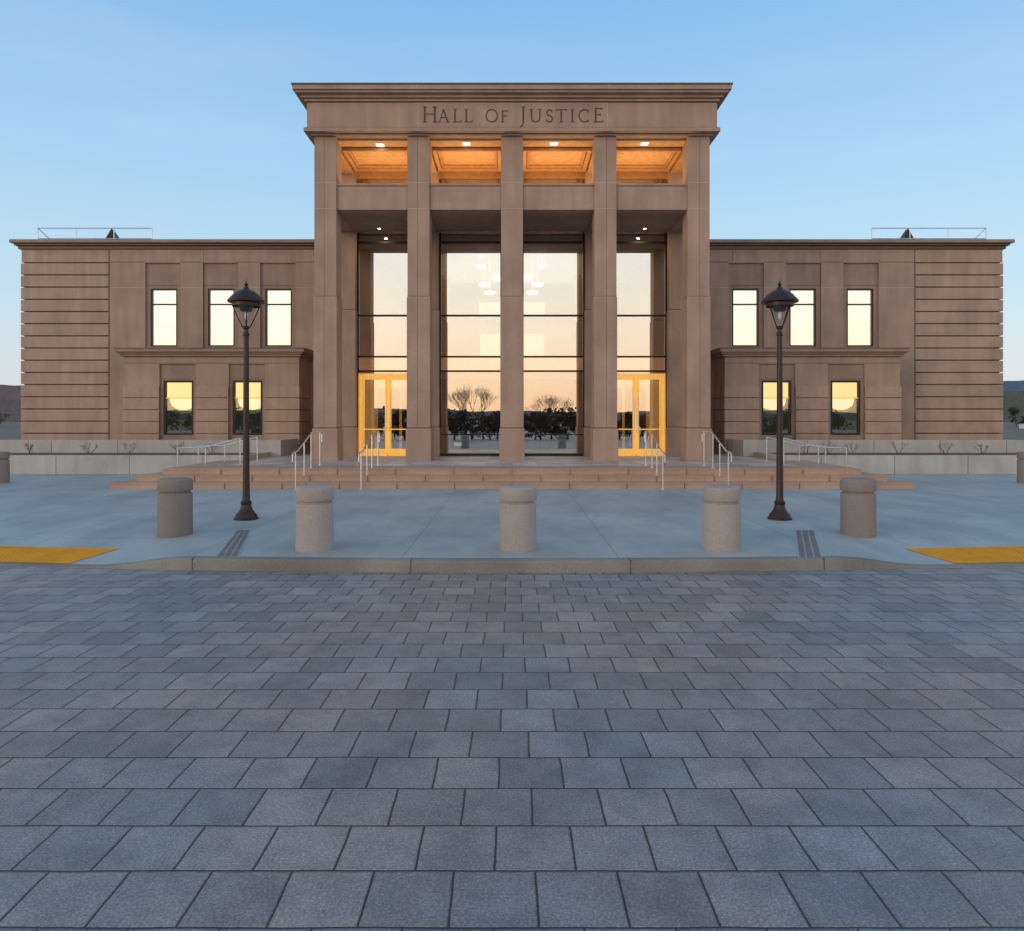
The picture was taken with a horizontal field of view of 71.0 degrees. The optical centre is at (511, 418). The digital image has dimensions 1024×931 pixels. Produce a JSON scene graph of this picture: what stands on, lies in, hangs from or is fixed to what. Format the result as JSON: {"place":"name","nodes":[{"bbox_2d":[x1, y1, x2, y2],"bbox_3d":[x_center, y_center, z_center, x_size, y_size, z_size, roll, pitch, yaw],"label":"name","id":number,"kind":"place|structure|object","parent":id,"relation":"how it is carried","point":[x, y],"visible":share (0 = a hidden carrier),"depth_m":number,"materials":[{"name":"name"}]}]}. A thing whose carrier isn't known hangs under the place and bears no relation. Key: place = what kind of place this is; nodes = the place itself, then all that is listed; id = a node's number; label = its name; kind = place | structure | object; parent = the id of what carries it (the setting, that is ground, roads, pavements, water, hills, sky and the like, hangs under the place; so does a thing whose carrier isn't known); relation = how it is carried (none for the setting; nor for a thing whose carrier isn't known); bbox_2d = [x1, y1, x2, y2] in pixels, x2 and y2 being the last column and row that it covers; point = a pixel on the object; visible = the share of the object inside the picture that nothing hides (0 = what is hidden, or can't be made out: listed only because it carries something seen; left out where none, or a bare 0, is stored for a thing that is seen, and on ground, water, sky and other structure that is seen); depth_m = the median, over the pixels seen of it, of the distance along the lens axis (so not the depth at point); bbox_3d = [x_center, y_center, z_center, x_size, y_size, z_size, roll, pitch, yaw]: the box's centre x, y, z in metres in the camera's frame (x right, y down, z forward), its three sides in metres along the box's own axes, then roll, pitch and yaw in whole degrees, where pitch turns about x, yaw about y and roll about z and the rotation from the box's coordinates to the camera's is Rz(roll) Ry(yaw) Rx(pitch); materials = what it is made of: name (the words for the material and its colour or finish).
{"place":"outdoors","nodes":[
{"label":"outdoors","id":0,"kind":"place"},
{"bbox_2d":[0,400,23,421],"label":"hills","id":1,"kind":"structure","parent":0,"point":[13,408],"depth_m":436.46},
{"bbox_2d":[0,385,23,400],"bbox_3d":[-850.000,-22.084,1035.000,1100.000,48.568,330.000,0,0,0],"label":"distant hills","id":2,"kind":"structure","parent":0,"point":[9,392],"depth_m":893.59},
{"bbox_2d":[0,566,1023,930],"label":"paved street","id":3,"kind":"structure","parent":0,"point":[212,750],"depth_m":4.21,"materials":[{"name":"stone"}]},
{"bbox_2d":[0,474,1023,563],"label":"plaza pavement","id":4,"kind":"structure","parent":0,"point":[96,511],"depth_m":12.51,"materials":[{"name":"concrete"}]},
{"bbox_2d":[0,451,9,482],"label":"concrete bollard","id":5,"kind":"object","parent":4,"relation":"on","point":[4,467],"visible":0.84,"depth_m":19.92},
{"bbox_2d":[0,546,119,562],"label":"tactile paving","id":6,"kind":"structure","parent":4,"relation":"on","point":[39,554],"depth_m":10.03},
{"bbox_2d":[0,439,296,473],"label":"retaining wall","id":7,"kind":"structure","parent":4,"relation":"on","point":[77,464],"depth_m":24.36,"materials":[{"name":"concrete"}]},
{"bbox_2d":[51,440,129,473],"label":"wall joints","id":8,"kind":"object","parent":7,"relation":"attached to","point":[117,452],"depth_m":25.50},
{"bbox_2d":[10,453,252,454],"bbox_3d":[-26.650,1.165,26.100,36.700,0.130,5.800,0,0,0],"label":"planting bed","id":9,"kind":"object","parent":7,"relation":"in","point":[126,453],"visible":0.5,"depth_m":25.00,"materials":[{"name":"soil"}]},
{"bbox_2d":[157,477,192,537],"bbox_3d":[-5.230,1.391,11.150,0.514,0.918,0.514,0,0,-40],"label":"concrete bollard","id":10,"kind":"object","parent":4,"relation":"on","point":[174,507],"visible":0.91,"depth_m":10.94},
{"bbox_2d":[110,249,314,445],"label":"wing walls","id":11,"kind":"structure","parent":4,"relation":"on","point":[127,311],"depth_m":29.00,"materials":[{"name":"stone"}]},
{"bbox_2d":[24,275,108,433],"bbox_3d":[-18.005,-2.580,37.500,3.490,8.760,16.800,0,0,0],"label":"rustic backing","id":12,"kind":"object","parent":11,"relation":"attached to","point":[66,360],"visible":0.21,"depth_m":29.10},
{"bbox_2d":[37,228,152,238],"bbox_3d":[-17.414,-7.421,30.299,4.813,1.071,0.638,0,0,0],"label":"roof guard rail","id":13,"kind":"object","parent":11,"relation":"on","point":[92,238],"visible":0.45,"depth_m":29.99,"materials":[{"name":"silver metal"}]},
{"bbox_2d":[106,229,118,237],"bbox_3d":[-17.380,-7.593,31.500,1.370,1.386,1.000,0,0,0],"label":"roof skylight","id":14,"kind":"object","parent":11,"relation":"on","point":[110,234],"visible":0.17,"depth_m":31.33,"materials":[{"name":"grey glass"}]},
{"bbox_2d":[14,243,313,249],"bbox_3d":[-13.100,-6.924,37.470,13.800,0.208,17.260,0,0,0],"label":"wing cornice moulding","id":15,"kind":"object","parent":11,"relation":"on","point":[21,246],"visible":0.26,"depth_m":28.88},
{"bbox_2d":[9,239,313,243],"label":"wing cornice","id":16,"kind":"structure","parent":15,"relation":"on","point":[12,241],"depth_m":28.73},
{"bbox_2d":[21,249,310,453],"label":"rusticated courses","id":17,"kind":"object","parent":11,"relation":"attached to","point":[65,261],"visible":0.74,"depth_m":29.00,"materials":[{"name":"stone"}]},
{"bbox_2d":[167,399,191,432],"bbox_3d":[-12.800,-0.325,28.025,1.350,2.450,0.010,0,0,0],"label":"room backing","id":18,"kind":"object","parent":11,"relation":"attached to","point":[178,422],"visible":0.14,"depth_m":28.02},
{"bbox_2d":[167,383,191,396],"bbox_3d":[-12.800,-1.183,27.905,1.350,0.735,0.010,0,0,0],"label":"lit upper pane","id":19,"kind":"object","parent":18,"relation":"attached to","point":[179,389],"visible":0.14,"depth_m":27.90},
{"bbox_2d":[168,399,191,413],"bbox_3d":[-12.800,-0.575,28.000,1.230,0.800,0.001,0,0,0],"label":"vault rim","id":20,"kind":"object","parent":18,"relation":"attached to","point":[179,411],"visible":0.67,"depth_m":28.00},
{"bbox_2d":[170,399,191,409],"bbox_3d":[-12.800,-0.645,27.980,1.030,0.660,0.001,0,0,0],"label":"lit ceiling vault","id":21,"kind":"object","parent":18,"relation":"attached to","point":[182,404],"visible":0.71,"depth_m":27.98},
{"bbox_2d":[109,249,295,439],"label":"wall joints","id":22,"kind":"object","parent":11,"relation":"attached to","point":[148,285],"depth_m":29.02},
{"bbox_2d":[110,287,313,287],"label":"light joints","id":23,"kind":"object","parent":11,"relation":"attached to","point":[200,287],"visible":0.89,"depth_m":29.00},
{"bbox_2d":[114,348,313,359],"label":"annex cornice","id":24,"kind":"structure","parent":11,"relation":"attached to","point":[215,352],"depth_m":27.33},
{"bbox_2d":[146,263,295,439],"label":"window surrounds","id":25,"kind":"object","parent":11,"relation":"attached to","point":[220,273],"visible":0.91,"depth_m":29.08,"materials":[{"name":"stone"}]},
{"bbox_2d":[151,289,291,434],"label":"window frames","id":26,"kind":"structure","parent":25,"relation":"attached to","point":[191,381],"depth_m":29.10,"materials":[{"name":"brown metal"}]},
{"bbox_2d":[166,397,191,398],"bbox_3d":[-12.800,-0.775,27.640,0.990,0.040,0.080,0,0,0],"label":"window transom","id":27,"kind":"object","parent":26,"relation":"attached to","point":[178,397],"depth_m":27.60,"materials":[{"name":"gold metal"}]},
{"bbox_2d":[153,290,290,344],"bbox_3d":[-11.771,-4.073,29.165,5.601,2.226,0.010,0,0,0],"label":"window glass","id":28,"kind":"object","parent":26,"relation":"attached to","point":[221,324],"visible":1,"depth_m":29.16,"materials":[{"name":"glass"}]},
{"bbox_2d":[235,397,260,398],"bbox_3d":[-10.150,-0.775,27.640,0.990,0.040,0.080,0,0,0],"label":"window transom","id":29,"kind":"object","parent":26,"relation":"attached to","point":[249,397],"depth_m":27.60,"materials":[{"name":"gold metal"}]},
{"bbox_2d":[236,405,260,432],"bbox_3d":[-10.150,-0.325,28.025,1.350,2.450,0.010,0,0,0],"label":"room backing","id":30,"kind":"object","parent":11,"relation":"attached to","point":[254,422],"visible":0.14,"depth_m":28.02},
{"bbox_2d":[236,383,260,396],"bbox_3d":[-10.150,-1.183,27.905,1.350,0.735,0.010,0,0,0],"label":"lit upper pane","id":31,"kind":"object","parent":30,"relation":"attached to","point":[254,389],"visible":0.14,"depth_m":27.90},
{"bbox_2d":[236,399,260,413],"bbox_3d":[-10.150,-0.575,28.000,1.230,0.800,0.001,0,0,0],"label":"vault rim","id":32,"kind":"object","parent":30,"relation":"attached to","point":[250,411],"visible":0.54,"depth_m":28.00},
{"bbox_2d":[238,399,260,409],"bbox_3d":[-10.150,-0.645,27.980,1.030,0.660,0.001,0,0,0],"label":"lit ceiling vault","id":33,"kind":"object","parent":30,"relation":"attached to","point":[254,404],"visible":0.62,"depth_m":27.98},
{"bbox_2d":[216,530,250,555],"bbox_3d":[-4.023,1.794,10.440,0.279,0.005,2.278,0,0,-16],"label":"trench drain grate","id":34,"kind":"object","parent":4,"relation":"on","point":[233,545],"visible":1,"depth_m":10.19,"materials":[{"name":"metal"}]},
{"bbox_2d":[227,280,264,520],"bbox_3d":[-4.736,-0.345,12.800,0.640,4.290,0.640,0,0,0],"label":"street lamp","id":35,"kind":"object","parent":4,"relation":"on","point":[246,299],"visible":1,"depth_m":12.75,"materials":[{"name":"metal"}]},
{"bbox_2d":[295,485,333,552],"bbox_3d":[-2.707,1.391,9.860,0.514,0.918,0.514,0,0,-25],"label":"concrete bollard","id":36,"kind":"object","parent":4,"relation":"on","point":[314,532],"visible":0.96,"depth_m":9.64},
{"bbox_2d":[109,454,914,488],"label":"entrance steps","id":37,"kind":"structure","parent":4,"relation":"on","point":[494,472],"depth_m":19.12,"materials":[{"name":"stone"}]},
{"bbox_2d":[177,438,240,466],"bbox_3d":[-8.858,1.037,21.000,1.869,0.926,0.036,0,0,0],"label":"ramp handrail","id":38,"kind":"object","parent":37,"relation":"on","point":[210,446],"visible":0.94,"depth_m":20.99,"materials":[{"name":"silver metal"}]},
{"bbox_2d":[198,437,257,463],"bbox_3d":[-8.858,1.037,22.400,1.869,0.926,0.036,0,0,0],"label":"ramp handrail","id":39,"kind":"object","parent":37,"relation":"on","point":[226,445],"visible":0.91,"depth_m":22.39,"materials":[{"name":"silver metal"}]},
{"bbox_2d":[292,431,322,489],"bbox_3d":[-5.450,1.081,19.225,0.097,1.439,2.788,0,0,0],"label":"stair handrail","id":40,"kind":"object","parent":37,"relation":"on","point":[320,436],"visible":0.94,"depth_m":19.49,"materials":[{"name":"silver metal"}]},
{"bbox_2d":[358,431,379,489],"bbox_3d":[-3.800,1.081,19.225,0.097,1.439,2.788,0,0,0],"label":"stair handrail","id":41,"kind":"object","parent":37,"relation":"on","point":[360,455],"visible":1,"depth_m":18.85,"materials":[{"name":"silver metal"}]},
{"bbox_2d":[312,137,711,460],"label":"front columns","id":42,"kind":"structure","parent":37,"relation":"on","point":[420,438],"depth_m":22.50,"materials":[{"name":"stone"}]},
{"bbox_2d":[341,147,682,173],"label":"loggia ceiling mouldings","id":43,"kind":"object","parent":42,"relation":"attached to","point":[350,164],"visible":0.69,"depth_m":24.39,"materials":[{"name":"wood"}]},
{"bbox_2d":[375,142,649,146],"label":"downlight trims","id":44,"kind":"object","parent":43,"relation":"attached to","point":[549,144],"visible":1,"depth_m":22.98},
{"bbox_2d":[377,143,647,145],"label":"loggia downlights","id":45,"kind":"object","parent":44,"relation":"in","point":[551,144],"visible":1,"depth_m":22.96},
{"bbox_2d":[292,84,731,144],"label":"cornice","id":46,"kind":"structure","parent":42,"relation":"on","point":[304,93],"depth_m":22.22,"materials":[{"name":"stone"}]},
{"bbox_2d":[307,102,716,126],"bbox_3d":[0.000,-9.450,26.650,12.740,0.900,8.700,0,0,0],"label":"frieze","id":47,"kind":"object","parent":46,"relation":"on","point":[411,114],"visible":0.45,"depth_m":22.30,"materials":[{"name":"stone"}]},
{"bbox_2d":[423,106,602,126],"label":"inscription letters","id":48,"kind":"object","parent":47,"relation":"attached to","point":[425,114],"visible":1,"depth_m":22.29,"materials":[{"name":"brown metal"}]},
{"bbox_2d":[291,83,732,102],"bbox_3d":[0.000,-9.623,26.610,13.500,1.234,9.380,0,0,0],"label":"cornice flashing","id":49,"kind":"object","parent":46,"relation":"on","point":[511,83],"visible":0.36,"depth_m":21.92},
{"bbox_2d":[315,137,708,427],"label":"column joints","id":50,"kind":"object","parent":42,"relation":"attached to","point":[417,296],"depth_m":22.50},
{"bbox_2d":[314,182,709,208],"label":"panel joint lines","id":51,"kind":"object","parent":42,"relation":"attached to","point":[511,182],"visible":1,"depth_m":22.50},
{"bbox_2d":[337,183,686,230],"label":"balcony beam","id":52,"kind":"structure","parent":42,"relation":"attached to","point":[485,198],"depth_m":22.58,"materials":[{"name":"stone"}]},
{"bbox_2d":[341,215,682,232],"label":"portico ceiling","id":53,"kind":"structure","parent":52,"relation":"attached to","point":[493,222],"depth_m":24.12,"materials":[{"name":"stone"}]},
{"bbox_2d":[341,169,682,456],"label":"pilasters","id":54,"kind":"object","parent":37,"relation":"on","point":[349,327],"visible":0.27,"depth_m":25.18,"materials":[{"name":"stone"}]},
{"bbox_2d":[356,172,667,178],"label":"loggia window frames","id":55,"kind":"structure","parent":54,"relation":"attached to","point":[497,175],"depth_m":25.40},
{"bbox_2d":[357,179,666,182],"bbox_3d":[0.000,-7.780,25.505,11.000,1.960,0.010,0,0,0],"label":"loggia glass","id":56,"kind":"object","parent":55,"relation":"in","point":[499,180],"depth_m":25.50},
{"bbox_2d":[357,233,666,455],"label":"curtain wall frames","id":57,"kind":"structure","parent":37,"relation":"on","point":[499,242],"depth_m":25.50,"materials":[{"name":"brown metal"}]},
{"bbox_2d":[359,233,664,452],"bbox_3d":[0.000,-2.610,25.556,11.000,7.920,0.012,0,0,0],"label":"lobby glass","id":58,"kind":"object","parent":57,"relation":"in","point":[470,285],"visible":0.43,"depth_m":25.55,"materials":[{"name":"glass"}]},
{"bbox_2d":[358,373,665,455],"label":"entrance doors","id":59,"kind":"structure","parent":57,"relation":"in","point":[389,451],"depth_m":25.46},
{"bbox_2d":[385,397,638,430],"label":"door pulls","id":60,"kind":"object","parent":59,"relation":"attached to","point":[389,413],"depth_m":25.37,"materials":[{"name":"silver metal"}]},
{"bbox_2d":[644,431,665,489],"bbox_3d":[3.800,1.081,19.225,0.097,1.439,2.788,0,0,0],"label":"stair handrail","id":61,"kind":"object","parent":37,"relation":"on","point":[663,455],"visible":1,"depth_m":18.85,"materials":[{"name":"silver metal"}]},
{"bbox_2d":[701,431,731,484],"bbox_3d":[5.450,1.081,19.225,0.097,1.439,2.788,0,0,0],"label":"stair handrail","id":62,"kind":"object","parent":37,"relation":"on","point":[703,436],"visible":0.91,"depth_m":19.49,"materials":[{"name":"silver metal"}]},
{"bbox_2d":[766,437,825,463],"bbox_3d":[8.858,1.037,22.400,1.869,0.926,0.036,0,0,0],"label":"ramp handrail","id":63,"kind":"object","parent":37,"relation":"on","point":[797,445],"visible":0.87,"depth_m":22.39,"materials":[{"name":"silver metal"}]},
{"bbox_2d":[783,438,846,466],"bbox_3d":[8.858,1.037,21.000,1.869,0.926,0.036,0,0,0],"label":"ramp handrail","id":64,"kind":"object","parent":37,"relation":"on","point":[813,446],"visible":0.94,"depth_m":20.99,"materials":[{"name":"silver metal"}]},
{"bbox_2d":[499,485,536,552],"bbox_3d":[0.081,1.391,9.860,0.514,0.918,0.514,0,0,-10],"label":"concrete bollard","id":65,"kind":"object","parent":4,"relation":"on","point":[517,519],"visible":0.95,"depth_m":9.64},
{"bbox_2d":[702,485,740,552],"bbox_3d":[2.877,1.391,9.860,0.514,0.918,0.514,0,0,40],"label":"concrete bollard","id":66,"kind":"object","parent":4,"relation":"on","point":[721,519],"visible":0.91,"depth_m":9.64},
{"bbox_2d":[761,280,798,520],"bbox_3d":[4.771,-0.345,12.800,0.640,4.290,0.640,0,0,0],"label":"street lamp","id":67,"kind":"object","parent":4,"relation":"on","point":[779,299],"visible":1,"depth_m":12.75,"materials":[{"name":"metal"}]},
{"bbox_2d":[795,530,822,557],"bbox_3d":[4.267,1.797,10.381,0.299,0.011,2.523,0,0,21],"label":"trench drain grate","id":68,"kind":"object","parent":4,"relation":"on","point":[807,544],"visible":1,"depth_m":10.19,"materials":[{"name":"metal"}]},
{"bbox_2d":[709,249,913,445],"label":"wing walls","id":69,"kind":"structure","parent":4,"relation":"on","point":[895,311],"depth_m":29.00,"materials":[{"name":"stone"}]},
{"bbox_2d":[763,405,787,432],"bbox_3d":[10.150,-0.325,28.025,1.350,2.450,0.010,0,0,0],"label":"room backing","id":70,"kind":"object","parent":69,"relation":"attached to","point":[769,423],"visible":0.14,"depth_m":28.02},
{"bbox_2d":[763,399,785,409],"bbox_3d":[10.150,-0.645,27.980,1.030,0.660,0.001,0,0,0],"label":"lit ceiling vault","id":71,"kind":"object","parent":70,"relation":"attached to","point":[769,404],"visible":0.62,"depth_m":27.98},
{"bbox_2d":[763,399,787,413],"bbox_3d":[10.150,-0.575,28.000,1.230,0.800,0.001,0,0,0],"label":"vault rim","id":72,"kind":"object","parent":70,"relation":"attached to","point":[773,411],"visible":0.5,"depth_m":28.00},
{"bbox_2d":[728,263,877,439],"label":"window surrounds","id":73,"kind":"object","parent":69,"relation":"attached to","point":[802,273],"visible":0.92,"depth_m":29.08,"materials":[{"name":"stone"}]},
{"bbox_2d":[732,289,872,434],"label":"window frames","id":74,"kind":"structure","parent":73,"relation":"attached to","point":[832,381],"depth_m":29.10,"materials":[{"name":"brown metal"}]},
{"bbox_2d":[763,383,787,396],"bbox_3d":[10.150,-1.183,27.905,1.350,0.735,0.010,0,0,0],"label":"lit upper pane","id":75,"kind":"object","parent":74,"relation":"attached to","point":[769,389],"visible":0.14,"depth_m":27.90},
{"bbox_2d":[763,397,788,398],"bbox_3d":[10.150,-0.775,27.640,0.990,0.040,0.080,0,0,0],"label":"window transom","id":76,"kind":"object","parent":74,"relation":"attached to","point":[774,397],"depth_m":27.60,"materials":[{"name":"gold metal"}]},
{"bbox_2d":[733,290,870,344],"bbox_3d":[11.771,-4.073,29.165,5.601,2.226,0.010,0,0,0],"label":"window glass","id":77,"kind":"object","parent":74,"relation":"attached to","point":[802,324],"visible":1,"depth_m":29.16,"materials":[{"name":"glass"}]},
{"bbox_2d":[832,383,856,396],"bbox_3d":[12.800,-1.183,27.905,1.350,0.735,0.010,0,0,0],"label":"lit upper pane","id":78,"kind":"object","parent":74,"relation":"attached to","point":[844,389],"visible":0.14,"depth_m":27.90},
{"bbox_2d":[832,397,857,398],"bbox_3d":[12.800,-0.775,27.640,0.990,0.040,0.080,0,0,0],"label":"window transom","id":79,"kind":"object","parent":74,"relation":"attached to","point":[844,397],"depth_m":27.60,"materials":[{"name":"gold metal"}]},
{"bbox_2d":[710,348,909,359],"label":"annex cornice","id":80,"kind":"structure","parent":69,"relation":"attached to","point":[808,352],"depth_m":27.33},
{"bbox_2d":[710,287,913,287],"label":"light joints","id":81,"kind":"object","parent":69,"relation":"attached to","point":[823,287],"visible":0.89,"depth_m":29.00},
{"bbox_2d":[728,249,914,439],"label":"wall joints","id":82,"kind":"object","parent":69,"relation":"attached to","point":[875,285],"depth_m":29.02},
{"bbox_2d":[832,399,856,432],"bbox_3d":[12.800,-0.325,28.025,1.350,2.450,0.010,0,0,0],"label":"room backing","id":83,"kind":"object","parent":69,"relation":"attached to","point":[845,422],"visible":0.14,"depth_m":28.02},
{"bbox_2d":[832,399,853,409],"bbox_3d":[12.800,-0.645,27.980,1.030,0.660,0.001,0,0,0],"label":"lit ceiling vault","id":84,"kind":"object","parent":83,"relation":"attached to","point":[840,404],"visible":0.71,"depth_m":27.98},
{"bbox_2d":[832,399,855,413],"bbox_3d":[12.800,-0.575,28.000,1.230,0.800,0.001,0,0,0],"label":"vault rim","id":85,"kind":"object","parent":83,"relation":"attached to","point":[844,411],"visible":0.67,"depth_m":28.00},
{"bbox_2d":[713,249,1002,453],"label":"rusticated courses","id":86,"kind":"object","parent":69,"relation":"attached to","point":[958,261],"visible":0.73,"depth_m":29.00,"materials":[{"name":"stone"}]},
{"bbox_2d":[710,243,1009,249],"bbox_3d":[13.100,-6.924,37.470,13.800,0.208,17.260,0,0,0],"label":"wing cornice moulding","id":87,"kind":"object","parent":69,"relation":"on","point":[1002,246],"visible":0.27,"depth_m":28.88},
{"bbox_2d":[710,239,1014,243],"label":"wing cornice","id":88,"kind":"structure","parent":87,"relation":"on","point":[1010,241],"depth_m":28.73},
{"bbox_2d":[900,229,913,237],"bbox_3d":[17.182,-7.593,31.500,1.370,1.386,1.000,0,0,0],"label":"roof skylight","id":89,"kind":"object","parent":69,"relation":"on","point":[905,234],"visible":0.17,"depth_m":31.34,"materials":[{"name":"grey glass"}]},
{"bbox_2d":[871,228,986,238],"bbox_3d":[17.414,-7.421,30.299,4.813,1.070,0.638,0,0,0],"label":"roof guard rail","id":90,"kind":"object","parent":69,"relation":"on","point":[931,238],"visible":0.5,"depth_m":29.99,"materials":[{"name":"silver metal"}]},
{"bbox_2d":[840,477,876,537],"bbox_3d":[5.372,1.392,11.150,0.514,0.918,0.514,0,0,-16],"label":"concrete bollard","id":91,"kind":"object","parent":4,"relation":"on","point":[857,507],"visible":0.94,"depth_m":10.94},
{"bbox_2d":[727,439,1023,473],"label":"retaining wall","id":92,"kind":"structure","parent":4,"relation":"on","point":[948,464],"depth_m":23.61,"materials":[{"name":"concrete"}]},
{"bbox_2d":[771,453,1016,454],"bbox_3d":[26.650,1.165,26.100,36.700,0.130,5.800,0,0,0],"label":"planting bed","id":93,"kind":"object","parent":92,"relation":"in","point":[901,453],"visible":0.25,"depth_m":25.00,"materials":[{"name":"soil"}]},
{"bbox_2d":[890,439,907,454],"bbox_3d":[13.134,0.975,24.393,0.560,0.521,0.595,0,0,-40],"label":"dormant shrub","id":94,"kind":"object","parent":93,"relation":"on","point":[894,447],"visible":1,"depth_m":24.35,"materials":[{"name":"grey plant"}]},
{"bbox_2d":[915,275,999,433],"bbox_3d":[18.005,-2.580,37.500,3.490,8.760,16.800,0,0,0],"label":"rustic backing","id":95,"kind":"object","parent":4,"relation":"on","point":[957,360],"visible":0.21,"depth_m":29.10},
{"bbox_2d":[904,546,1023,562],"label":"tactile paving","id":96,"kind":"structure","parent":4,"relation":"on","point":[984,554],"depth_m":10.03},
{"bbox_2d":[1017,451,1023,482],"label":"concrete bollard","id":97,"kind":"object","parent":4,"relation":"on","point":[1020,467],"visible":0.91,"depth_m":19.94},
{"bbox_2d":[338,139,685,168],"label":"loggia wood ceiling","id":98,"kind":"structure","parent":0,"point":[488,158],"depth_m":23.78,"materials":[{"name":"wood"}]},
{"bbox_2d":[0,422,1023,439],"bbox_3d":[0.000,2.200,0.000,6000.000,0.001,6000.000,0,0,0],"label":"ground","id":99,"kind":"structure","parent":0,"point":[12,431],"depth_m":118.41,"materials":[{"name":"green plant"}]},
{"bbox_2d":[0,413,9,425],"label":"distant tree line","id":100,"kind":"object","parent":99,"relation":"on","point":[5,416],"visible":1,"depth_m":186.26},
{"bbox_2d":[0,556,1023,572],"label":"kerb","id":101,"kind":"structure","parent":99,"relation":"on","point":[498,565],"depth_m":9.14,"materials":[{"name":"concrete"}]},
{"bbox_2d":[192,556,824,571],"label":"kerb joints","id":102,"kind":"object","parent":101,"relation":"on","point":[411,559],"visible":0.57,"depth_m":9.20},
{"bbox_2d":[1007,407,1023,426],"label":"distant tree line","id":103,"kind":"object","parent":99,"relation":"on","point":[1013,411],"visible":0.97,"depth_m":186.24,"materials":[{"name":"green plant"}]},
{"bbox_2d":[359,231,664,232],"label":"lobby ceiling","id":104,"kind":"structure","parent":0,"point":[500,231],"depth_m":25.90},
{"bbox_2d":[0,0,1023,385],"label":"sky","id":105,"kind":"structure","parent":0,"point":[178,119],"materials":[{"name":"blue"}]},
{"bbox_2d":[1000,391,1023,421],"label":"hills","id":106,"kind":"structure","parent":0,"point":[1014,399],"depth_m":437.16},
{"bbox_2d":[1000,380,1023,390],"bbox_3d":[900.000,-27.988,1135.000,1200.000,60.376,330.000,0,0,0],"label":"distant hills","id":107,"kind":"structure","parent":0,"point":[1013,385],"depth_m":996.20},
{"bbox_2d":[1016,419,1023,428],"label":"distant house","id":108,"kind":"structure","parent":0,"point":[1021,424],"depth_m":152.57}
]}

